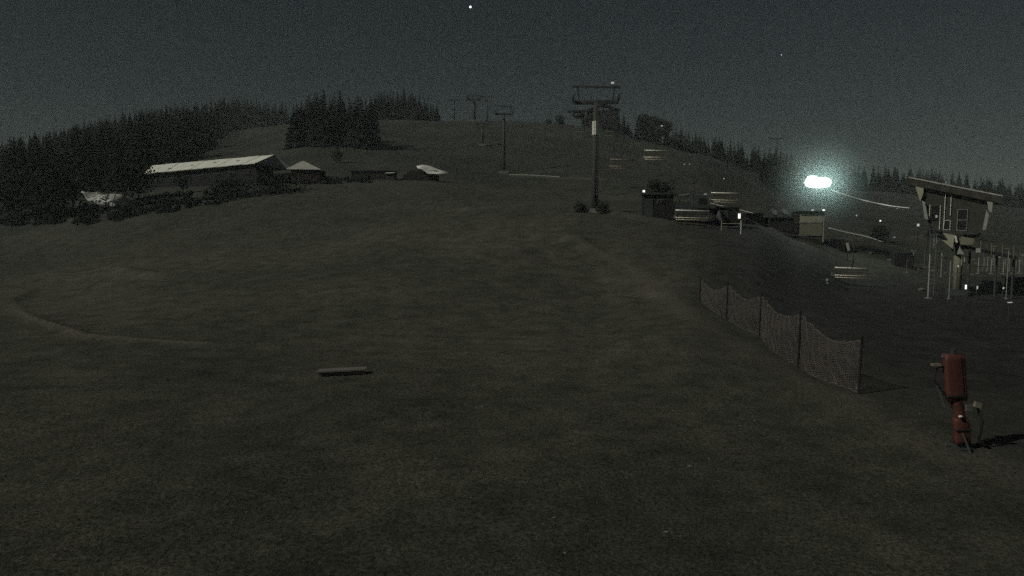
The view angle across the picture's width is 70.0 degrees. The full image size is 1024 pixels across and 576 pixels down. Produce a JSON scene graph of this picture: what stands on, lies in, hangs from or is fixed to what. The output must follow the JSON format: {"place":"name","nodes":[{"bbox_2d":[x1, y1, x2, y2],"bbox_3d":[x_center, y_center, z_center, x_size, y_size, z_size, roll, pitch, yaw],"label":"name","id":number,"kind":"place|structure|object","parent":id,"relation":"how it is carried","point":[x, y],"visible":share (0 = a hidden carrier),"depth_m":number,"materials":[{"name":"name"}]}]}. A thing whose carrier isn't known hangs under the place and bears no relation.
{"place":"outdoors","nodes":[
{"label":"outdoors","id":0,"kind":"place"},
{"bbox_2d":[0,120,1023,575],"bbox_3d":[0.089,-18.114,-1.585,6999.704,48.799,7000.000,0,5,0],"label":"ground","id":1,"kind":"structure","parent":0,"point":[478,218],"depth_m":24.02,"materials":[{"name":"green plant"}]},
{"bbox_2d":[0,137,29,208],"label":"spruce tree","id":2,"kind":"object","parent":1,"relation":"on","point":[11,161],"visible":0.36,"depth_m":119.75,"materials":[{"name":"green plant"}]},
{"bbox_2d":[4,137,28,208],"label":"spruce tree","id":3,"kind":"object","parent":1,"relation":"on","point":[20,164],"visible":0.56,"depth_m":118.50,"materials":[{"name":"green plant"}]},
{"bbox_2d":[25,132,50,192],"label":"spruce tree","id":4,"kind":"object","parent":1,"relation":"on","point":[40,154],"visible":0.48,"depth_m":122.96,"materials":[{"name":"green plant"}]},
{"bbox_2d":[26,172,93,217],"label":"broadleaf tree","id":5,"kind":"object","parent":1,"relation":"on","point":[62,182],"visible":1,"depth_m":93.72,"materials":[{"name":"green plant"}]},
{"bbox_2d":[79,126,100,191],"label":"spruce tree","id":6,"kind":"object","parent":1,"relation":"on","point":[90,171],"visible":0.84,"depth_m":124.23,"materials":[{"name":"green plant"}]},
{"bbox_2d":[81,191,129,211],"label":"hut","id":7,"kind":"object","parent":1,"relation":"on","point":[108,199],"visible":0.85,"depth_m":94.58,"materials":[{"name":"paint"}]},
{"bbox_2d":[104,161,162,199],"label":"broadleaf tree","id":8,"kind":"object","parent":1,"relation":"on","point":[127,176],"visible":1,"depth_m":98.17,"materials":[{"name":"green plant"}]},
{"bbox_2d":[173,172,192,192],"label":"shrub","id":9,"kind":"object","parent":1,"relation":"on","point":[182,181],"visible":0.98,"depth_m":103.08,"materials":[{"name":"green plant"}]},
{"bbox_2d":[0,175,373,225],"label":"undergrowth","id":10,"kind":"object","parent":1,"relation":"on","point":[118,214],"visible":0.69,"depth_m":93.96,"materials":[{"name":"green plant"}]},
{"bbox_2d":[144,155,290,187],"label":"long hall","id":11,"kind":"structure","parent":1,"relation":"on","point":[200,173],"depth_m":109.96,"materials":[{"name":"paint"}]},
{"bbox_2d":[205,179,265,197],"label":"shrub","id":12,"kind":"object","parent":1,"relation":"on","point":[229,184],"visible":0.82,"depth_m":94.82,"materials":[{"name":"green plant"}]},
{"bbox_2d":[243,173,309,192],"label":"shrub","id":13,"kind":"object","parent":1,"relation":"on","point":[276,186],"visible":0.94,"depth_m":96.42,"materials":[{"name":"green plant"}]},
{"bbox_2d":[283,105,304,149],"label":"spruce tree","id":14,"kind":"object","parent":1,"relation":"on","point":[294,137],"visible":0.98,"depth_m":163.95,"materials":[{"name":"green plant"}]},
{"bbox_2d":[284,104,304,145],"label":"spruce tree","id":15,"kind":"object","parent":1,"relation":"on","point":[299,117],"visible":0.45,"depth_m":169.79,"materials":[{"name":"green plant"}]},
{"bbox_2d":[301,103,308,143],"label":"spruce tree","id":16,"kind":"object","parent":1,"relation":"on","point":[304,131],"visible":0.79,"depth_m":169.72,"materials":[{"name":"green plant"}]},
{"bbox_2d":[287,161,325,181],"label":"gabled hut","id":17,"kind":"object","parent":1,"relation":"on","point":[318,173],"visible":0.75,"depth_m":106.79,"materials":[{"name":"brown wood"}]},
{"bbox_2d":[303,104,311,142],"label":"spruce tree","id":18,"kind":"object","parent":1,"relation":"on","point":[308,117],"visible":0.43,"depth_m":169.62,"materials":[{"name":"green plant"}]},
{"bbox_2d":[304,93,323,146],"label":"spruce tree","id":19,"kind":"object","parent":1,"relation":"on","point":[312,129],"visible":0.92,"depth_m":160.70,"materials":[{"name":"green plant"}]},
{"bbox_2d":[310,96,333,146],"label":"spruce tree","id":20,"kind":"object","parent":1,"relation":"on","point":[322,135],"visible":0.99,"depth_m":160.15,"materials":[{"name":"green plant"}]},
{"bbox_2d":[322,98,335,145],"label":"spruce tree","id":21,"kind":"object","parent":1,"relation":"on","point":[328,121],"visible":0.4,"depth_m":165.36,"materials":[{"name":"green plant"}]},
{"bbox_2d":[329,97,338,144],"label":"spruce tree","id":22,"kind":"object","parent":1,"relation":"on","point":[332,114],"visible":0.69,"depth_m":168.87,"materials":[{"name":"green plant"}]},
{"bbox_2d":[328,144,342,162],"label":"shrub","id":23,"kind":"object","parent":1,"relation":"on","point":[338,154],"visible":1,"depth_m":133.08,"materials":[{"name":"green plant"}]},
{"bbox_2d":[333,106,339,141],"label":"spruce tree","id":24,"kind":"object","parent":1,"relation":"on","point":[336,128],"visible":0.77,"depth_m":168.70,"materials":[{"name":"green plant"}]},
{"bbox_2d":[315,367,366,376],"bbox_3d":[-5.649,2.832,24.246,1.636,0.335,0.465,-1,5,-9],"label":"plank bench","id":25,"kind":"object","parent":1,"relation":"on","point":[342,371],"visible":0.88,"depth_m":24.07,"materials":[{"name":"wood"}]},
{"bbox_2d":[337,99,347,146],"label":"spruce tree","id":26,"kind":"object","parent":1,"relation":"on","point":[341,136],"visible":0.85,"depth_m":167.09,"materials":[{"name":"green plant"}]},
{"bbox_2d":[342,97,370,148],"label":"spruce tree","id":27,"kind":"object","parent":1,"relation":"on","point":[349,141],"visible":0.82,"depth_m":161.07,"materials":[{"name":"green plant"}]},
{"bbox_2d":[353,97,371,149],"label":"spruce tree","id":28,"kind":"object","parent":1,"relation":"on","point":[364,133],"visible":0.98,"depth_m":160.63,"materials":[{"name":"green plant"}]},
{"bbox_2d":[367,97,379,148],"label":"spruce tree","id":29,"kind":"object","parent":1,"relation":"on","point":[373,132],"visible":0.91,"depth_m":165.17,"materials":[{"name":"green plant"}]},
{"bbox_2d":[350,170,397,179],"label":"shed","id":30,"kind":"structure","parent":1,"relation":"on","point":[383,174],"depth_m":109.81,"materials":[{"name":"paint"}]},
{"bbox_2d":[373,103,383,145],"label":"spruce tree","id":31,"kind":"object","parent":1,"relation":"on","point":[381,143],"visible":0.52,"depth_m":173.55,"materials":[{"name":"green plant"}]},
{"bbox_2d":[376,93,389,119],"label":"spruce tree","id":32,"kind":"object","parent":1,"relation":"on","point":[383,115],"visible":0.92,"depth_m":242.21,"materials":[{"name":"green plant"}]},
{"bbox_2d":[388,94,397,119],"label":"spruce tree","id":33,"kind":"object","parent":1,"relation":"on","point":[393,112],"visible":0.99,"depth_m":243.42,"materials":[{"name":"green plant"}]},
{"bbox_2d":[396,91,407,119],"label":"spruce tree","id":34,"kind":"object","parent":1,"relation":"on","point":[403,107],"visible":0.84,"depth_m":244.29,"materials":[{"name":"green plant"}]},
{"bbox_2d":[403,90,420,119],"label":"spruce tree","id":35,"kind":"object","parent":1,"relation":"on","point":[411,111],"visible":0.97,"depth_m":241.67,"materials":[{"name":"green plant"}]},
{"bbox_2d":[403,165,448,181],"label":"covered shelter","id":36,"kind":"object","parent":1,"relation":"on","point":[428,173],"visible":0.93,"depth_m":110.16,"materials":[{"name":"grey metal"}]},
{"bbox_2d":[423,106,431,120],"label":"spruce tree","id":37,"kind":"object","parent":1,"relation":"on","point":[426,116],"visible":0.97,"depth_m":244.48,"materials":[{"name":"green plant"}]},
{"bbox_2d":[467,95,480,120],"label":"lift pylon","id":38,"kind":"object","parent":1,"relation":"on","point":[474,110],"visible":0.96,"depth_m":242.28,"materials":[{"name":"metal"}]},
{"bbox_2d":[475,121,488,145],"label":"lift pylon","id":39,"kind":"object","parent":1,"relation":"on","point":[482,136],"visible":0.98,"depth_m":179.13,"materials":[{"name":"metal"}]},
{"bbox_2d":[481,94,492,120],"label":"lift pylon","id":40,"kind":"object","parent":1,"relation":"on","point":[486,97],"visible":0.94,"depth_m":248.29,"materials":[{"name":"metal"}]},
{"bbox_2d":[494,105,513,172],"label":"lift pylon","id":41,"kind":"object","parent":1,"relation":"on","point":[503,155],"visible":1,"depth_m":134.83,"materials":[{"name":"metal"}]},
{"bbox_2d":[40,248,976,574],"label":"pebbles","id":42,"kind":"object","parent":1,"relation":"on","point":[482,406],"visible":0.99,"depth_m":17.33,"materials":[{"name":"stone"}]},
{"bbox_2d":[0,97,1023,203],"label":"distant forest","id":43,"kind":"object","parent":1,"relation":"on","point":[182,136],"visible":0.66,"depth_m":176.72,"materials":[{"name":"green plant"}]},
{"bbox_2d":[573,200,587,212],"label":"shrub","id":44,"kind":"object","parent":1,"relation":"on","point":[580,207],"visible":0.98,"depth_m":69.71,"materials":[{"name":"green plant"}]},
{"bbox_2d":[567,104,620,128],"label":"mountain station","id":45,"kind":"object","parent":1,"relation":"on","point":[603,123],"visible":0.88,"depth_m":230.33,"materials":[{"name":"paint"}]},
{"bbox_2d":[572,80,620,212],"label":"lift pylon","id":46,"kind":"object","parent":1,"relation":"on","point":[595,126],"visible":0.97,"depth_m":69.71,"materials":[{"name":"metal"}]},
{"bbox_2d":[576,97,936,238],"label":"lift rope","id":47,"kind":"object","parent":46,"relation":"attached to","point":[735,211],"visible":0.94,"depth_m":62.19,"materials":[{"name":"metal"}]},
{"bbox_2d":[609,132,632,173],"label":"lift chair","id":48,"kind":"object","parent":47,"relation":"hanging from","point":[622,167],"visible":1,"depth_m":67.22,"materials":[{"name":"metal"}]},
{"bbox_2d":[674,182,708,224],"bbox_3d":[15.831,-7.447,64.281,2.914,3.691,1.158,2,5,4],"label":"lift chair","id":49,"kind":"object","parent":47,"relation":"hanging from","point":[684,218],"visible":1,"depth_m":64.04,"materials":[{"name":"metal"}]},
{"bbox_2d":[607,96,949,241],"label":"lift rope","id":50,"kind":"object","parent":46,"relation":"attached to","point":[758,186],"visible":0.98,"depth_m":63.21,"materials":[{"name":"metal"}]},
{"bbox_2d":[643,123,666,161],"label":"lift chair","id":51,"kind":"object","parent":50,"relation":"hanging from","point":[654,158],"visible":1,"depth_m":67.85,"materials":[{"name":"metal"}]},
{"bbox_2d":[709,165,738,206],"bbox_3d":[18.943,-9.097,65.139,2.437,3.691,1.158,3,5,6],"label":"lift chair","id":52,"kind":"object","parent":50,"relation":"hanging from","point":[730,201],"visible":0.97,"depth_m":64.88,"materials":[{"name":"metal"}]},
{"bbox_2d":[832,238,868,281],"bbox_3d":[27.907,-2.309,60.212,2.649,3.692,1.158,3,5,6],"label":"lift chair","id":53,"kind":"object","parent":50,"relation":"hanging from","point":[848,276],"visible":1,"depth_m":59.97,"materials":[{"name":"metal"}]},
{"bbox_2d":[594,199,608,213],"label":"shrub","id":54,"kind":"object","parent":1,"relation":"on","point":[602,207],"visible":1,"depth_m":68.89,"materials":[{"name":"green plant"}]},
{"bbox_2d":[635,114,656,141],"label":"broadleaf tree","id":55,"kind":"object","parent":1,"relation":"on","point":[641,123],"visible":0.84,"depth_m":222.77,"materials":[{"name":"green plant"}]},
{"bbox_2d":[646,178,664,192],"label":"shrub","id":56,"kind":"object","parent":1,"relation":"on","point":[653,185],"visible":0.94,"depth_m":99.13,"materials":[{"name":"green plant"}]},
{"bbox_2d":[640,193,675,218],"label":"hut","id":57,"kind":"object","parent":1,"relation":"on","point":[658,205],"visible":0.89,"depth_m":67.49,"materials":[{"name":"paint"}]},
{"bbox_2d":[644,199,652,216],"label":"door","id":58,"kind":"structure","parent":57,"relation":"in","point":[648,203],"depth_m":67.57,"materials":[{"name":"paint"}]},
{"bbox_2d":[645,116,673,144],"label":"broadleaf tree","id":59,"kind":"object","parent":1,"relation":"on","point":[666,126],"visible":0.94,"depth_m":220.61,"materials":[{"name":"green plant"}]},
{"bbox_2d":[663,134,671,147],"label":"spruce tree","id":60,"kind":"object","parent":1,"relation":"on","point":[667,142],"visible":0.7,"depth_m":233.73,"materials":[{"name":"green plant"}]},
{"bbox_2d":[657,180,678,192],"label":"shrub","id":61,"kind":"object","parent":1,"relation":"on","point":[665,189],"visible":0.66,"depth_m":99.64,"materials":[{"name":"green plant"}]},
{"bbox_2d":[673,193,722,220],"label":"snow groomer","id":62,"kind":"object","parent":1,"relation":"on","point":[702,202],"visible":0.62,"depth_m":66.74,"materials":[{"name":"black metal"}]},
{"bbox_2d":[714,137,725,159],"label":"spruce tree","id":63,"kind":"object","parent":1,"relation":"on","point":[718,146],"visible":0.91,"depth_m":218.90,"materials":[{"name":"green plant"}]},
{"bbox_2d":[718,138,725,161],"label":"spruce tree","id":64,"kind":"object","parent":1,"relation":"on","point":[721,156],"visible":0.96,"depth_m":217.81,"materials":[{"name":"green plant"}]},
{"bbox_2d":[713,206,741,226],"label":"control cabin","id":65,"kind":"object","parent":1,"relation":"on","point":[729,215],"visible":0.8,"depth_m":67.71,"materials":[{"name":"paint"}]},
{"bbox_2d":[720,210,727,224],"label":"door","id":66,"kind":"structure","parent":65,"relation":"in","point":[724,215],"depth_m":67.73,"materials":[{"name":"paint"}]},
{"bbox_2d":[730,146,737,166],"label":"spruce tree","id":67,"kind":"object","parent":1,"relation":"on","point":[733,159],"visible":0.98,"depth_m":212.06,"materials":[{"name":"green plant"}]},
{"bbox_2d":[736,143,745,168],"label":"spruce tree","id":68,"kind":"object","parent":1,"relation":"on","point":[741,159],"visible":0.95,"depth_m":211.03,"materials":[{"name":"green plant"}]},
{"bbox_2d":[747,149,754,171],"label":"spruce tree","id":69,"kind":"object","parent":1,"relation":"on","point":[751,165],"visible":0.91,"depth_m":207.23,"materials":[{"name":"green plant"}]},
{"bbox_2d":[739,213,763,224],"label":"equipment case","id":70,"kind":"object","parent":1,"relation":"on","point":[755,218],"visible":0.89,"depth_m":73.12,"materials":[{"name":"paint"}]},
{"bbox_2d":[754,147,762,172],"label":"spruce tree","id":71,"kind":"object","parent":1,"relation":"on","point":[758,165],"visible":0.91,"depth_m":205.24,"materials":[{"name":"green plant"}]},
{"bbox_2d":[762,218,770,226],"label":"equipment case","id":72,"kind":"object","parent":1,"relation":"on","point":[766,222],"visible":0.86,"depth_m":73.66,"materials":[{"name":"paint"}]},
{"bbox_2d":[761,155,774,186],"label":"spruce tree","id":73,"kind":"object","parent":1,"relation":"on","point":[770,176],"visible":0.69,"depth_m":160.17,"materials":[{"name":"green plant"}]},
{"bbox_2d":[773,155,783,192],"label":"spruce tree","id":74,"kind":"object","parent":1,"relation":"on","point":[778,186],"visible":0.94,"depth_m":160.40,"materials":[{"name":"green plant"}]},
{"bbox_2d":[763,217,793,230],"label":"dark shed","id":75,"kind":"structure","parent":1,"relation":"on","point":[776,222],"depth_m":79.38,"materials":[{"name":"paint"}]},
{"bbox_2d":[699,277,863,393],"bbox_3d":[10.236,1.306,30.517,0.720,2.470,18.236,0,5,0],"label":"net fence","id":76,"kind":"object","parent":1,"relation":"on","point":[800,333],"visible":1,"depth_m":26.20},
{"bbox_2d":[781,165,792,197],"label":"spruce tree","id":77,"kind":"object","parent":1,"relation":"on","point":[786,191],"visible":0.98,"depth_m":158.80,"materials":[{"name":"green plant"}]},
{"bbox_2d":[781,223,798,236],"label":"equipment case","id":78,"kind":"object","parent":1,"relation":"on","point":[791,229],"visible":0.95,"depth_m":77.92,"materials":[{"name":"paint"}]},
{"bbox_2d":[788,167,803,202],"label":"spruce tree","id":79,"kind":"object","parent":1,"relation":"on","point":[796,189],"visible":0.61,"depth_m":158.36,"materials":[{"name":"green plant"}]},
{"bbox_2d":[796,163,812,205],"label":"spruce tree","id":80,"kind":"object","parent":1,"relation":"on","point":[804,197],"visible":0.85,"depth_m":152.47,"materials":[{"name":"green plant"}]},
{"bbox_2d":[789,209,826,243],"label":"kiosk","id":81,"kind":"object","parent":1,"relation":"on","point":[808,228],"visible":0.94,"depth_m":77.69,"materials":[{"name":"paint"}]},
{"bbox_2d":[802,165,817,202],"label":"spruce tree","id":82,"kind":"object","parent":1,"relation":"on","point":[811,194],"visible":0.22,"depth_m":174.40,"materials":[{"name":"green plant"}]},
{"bbox_2d":[797,172,831,210],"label":"floodlight mast","id":83,"kind":"object","parent":1,"relation":"on","point":[814,181],"visible":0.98,"depth_m":79.30,"materials":[{"name":"paint"}]},
{"bbox_2d":[810,160,824,200],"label":"spruce tree","id":84,"kind":"object","parent":1,"relation":"on","point":[819,195],"visible":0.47,"depth_m":206.19,"materials":[{"name":"green plant"}]},
{"bbox_2d":[822,157,829,201],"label":"spruce tree","id":85,"kind":"object","parent":1,"relation":"on","point":[826,193],"visible":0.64,"depth_m":208.57,"materials":[{"name":"green plant"}]},
{"bbox_2d":[828,165,839,201],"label":"spruce tree","id":86,"kind":"object","parent":1,"relation":"on","point":[833,194],"visible":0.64,"depth_m":214.39,"materials":[{"name":"green plant"}]},
{"bbox_2d":[831,238,844,249],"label":"equipment case","id":87,"kind":"object","parent":1,"relation":"on","point":[841,242],"visible":0.86,"depth_m":78.38,"materials":[{"name":"paint"}]},
{"bbox_2d":[851,165,858,189],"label":"spruce tree","id":88,"kind":"object","parent":1,"relation":"on","point":[855,185],"visible":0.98,"depth_m":296.32,"materials":[{"name":"green plant"}]},
{"bbox_2d":[828,227,882,242],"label":"snowmaking pipe","id":89,"kind":"object","parent":1,"relation":"on","point":[854,234],"visible":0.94,"depth_m":93.30,"materials":[{"name":"grey metal"}]},
{"bbox_2d":[858,171,868,190],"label":"spruce tree","id":90,"kind":"object","parent":1,"relation":"on","point":[862,184],"visible":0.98,"depth_m":300.33,"materials":[{"name":"green plant"}]},
{"bbox_2d":[831,190,909,208],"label":"power cable","id":91,"kind":"object","parent":1,"relation":"on","point":[869,201],"visible":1,"depth_m":77.15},
{"bbox_2d":[868,168,876,190],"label":"spruce tree","id":92,"kind":"object","parent":1,"relation":"on","point":[872,184],"visible":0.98,"depth_m":300.17,"materials":[{"name":"green plant"}]},
{"bbox_2d":[867,225,890,242],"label":"shrub","id":93,"kind":"object","parent":1,"relation":"on","point":[884,234],"visible":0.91,"depth_m":91.58,"materials":[{"name":"green plant"}]},
{"bbox_2d":[875,166,882,191],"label":"spruce tree","id":94,"kind":"object","parent":1,"relation":"on","point":[879,184],"visible":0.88,"depth_m":302.26,"materials":[{"name":"green plant"}]},
{"bbox_2d":[888,168,898,192],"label":"spruce tree","id":95,"kind":"object","parent":1,"relation":"on","point":[894,187],"visible":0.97,"depth_m":297.00,"materials":[{"name":"green plant"}]},
{"bbox_2d":[892,252,912,267],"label":"equipment case","id":96,"kind":"object","parent":1,"relation":"on","point":[899,259],"visible":0.91,"depth_m":74.73,"materials":[{"name":"paint"}]},
{"bbox_2d":[896,174,911,194],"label":"spruce tree","id":97,"kind":"object","parent":1,"relation":"on","point":[903,189],"visible":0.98,"depth_m":293.49,"materials":[{"name":"green plant"}]},
{"bbox_2d":[924,254,931,298],"bbox_3d":[31.451,-0.711,55.148,0.360,3.645,0.360,0,5,0],"label":"gate post","id":98,"kind":"object","parent":1,"relation":"on","point":[927,297],"visible":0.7,"depth_m":55.11,"materials":[{"name":"metal"}]},
{"bbox_2d":[930,349,990,453],"bbox_3d":[10.041,2.610,16.221,1.462,2.522,0.591,0,5,0],"label":"padded snow gun","id":99,"kind":"object","parent":1,"relation":"on","point":[953,367],"visible":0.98,"depth_m":16.20,"materials":[{"name":"red fabric"}]},
{"bbox_2d":[908,177,1017,298],"bbox_3d":[35.693,-3.848,58.255,7.587,9.965,4.700,3,6,29],"label":"valley station","id":100,"kind":"object","parent":1,"relation":"on","point":[948,206],"visible":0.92,"depth_m":57.05,"materials":[{"name":"paint"}]},
{"bbox_2d":[931,206,939,219],"bbox_3d":[33.270,-5.914,57.471,0.539,1.089,0.100,3,6,29],"label":"window","id":101,"kind":"structure","parent":100,"relation":"in","point":[935,209],"depth_m":57.48,"materials":[{"name":"glass"}]},
{"bbox_2d":[956,209,967,230],"bbox_3d":[34.869,-5.272,56.638,0.683,1.636,0.100,3,6,29],"label":"window","id":102,"kind":"structure","parent":100,"relation":"in","point":[962,214],"depth_m":56.65,"materials":[{"name":"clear glass"}]},
{"bbox_2d":[1000,187,1010,206],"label":"spruce tree","id":103,"kind":"object","parent":1,"relation":"on","point":[1005,201],"visible":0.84,"depth_m":299.62,"materials":[{"name":"green plant"}]},
{"bbox_2d":[1001,276,1023,284],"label":"equipment case","id":104,"kind":"object","parent":1,"relation":"on","point":[1018,280],"visible":0.76,"depth_m":63.78,"materials":[{"name":"paint"}]},
{"bbox_2d":[1013,180,1023,207],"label":"spruce tree","id":105,"kind":"object","parent":1,"relation":"on","point":[1019,203],"visible":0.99,"depth_m":296.33,"materials":[{"name":"green plant"}]},
{"bbox_2d":[0,0,1023,196],"label":"sky","id":106,"kind":"structure","parent":0,"point":[915,85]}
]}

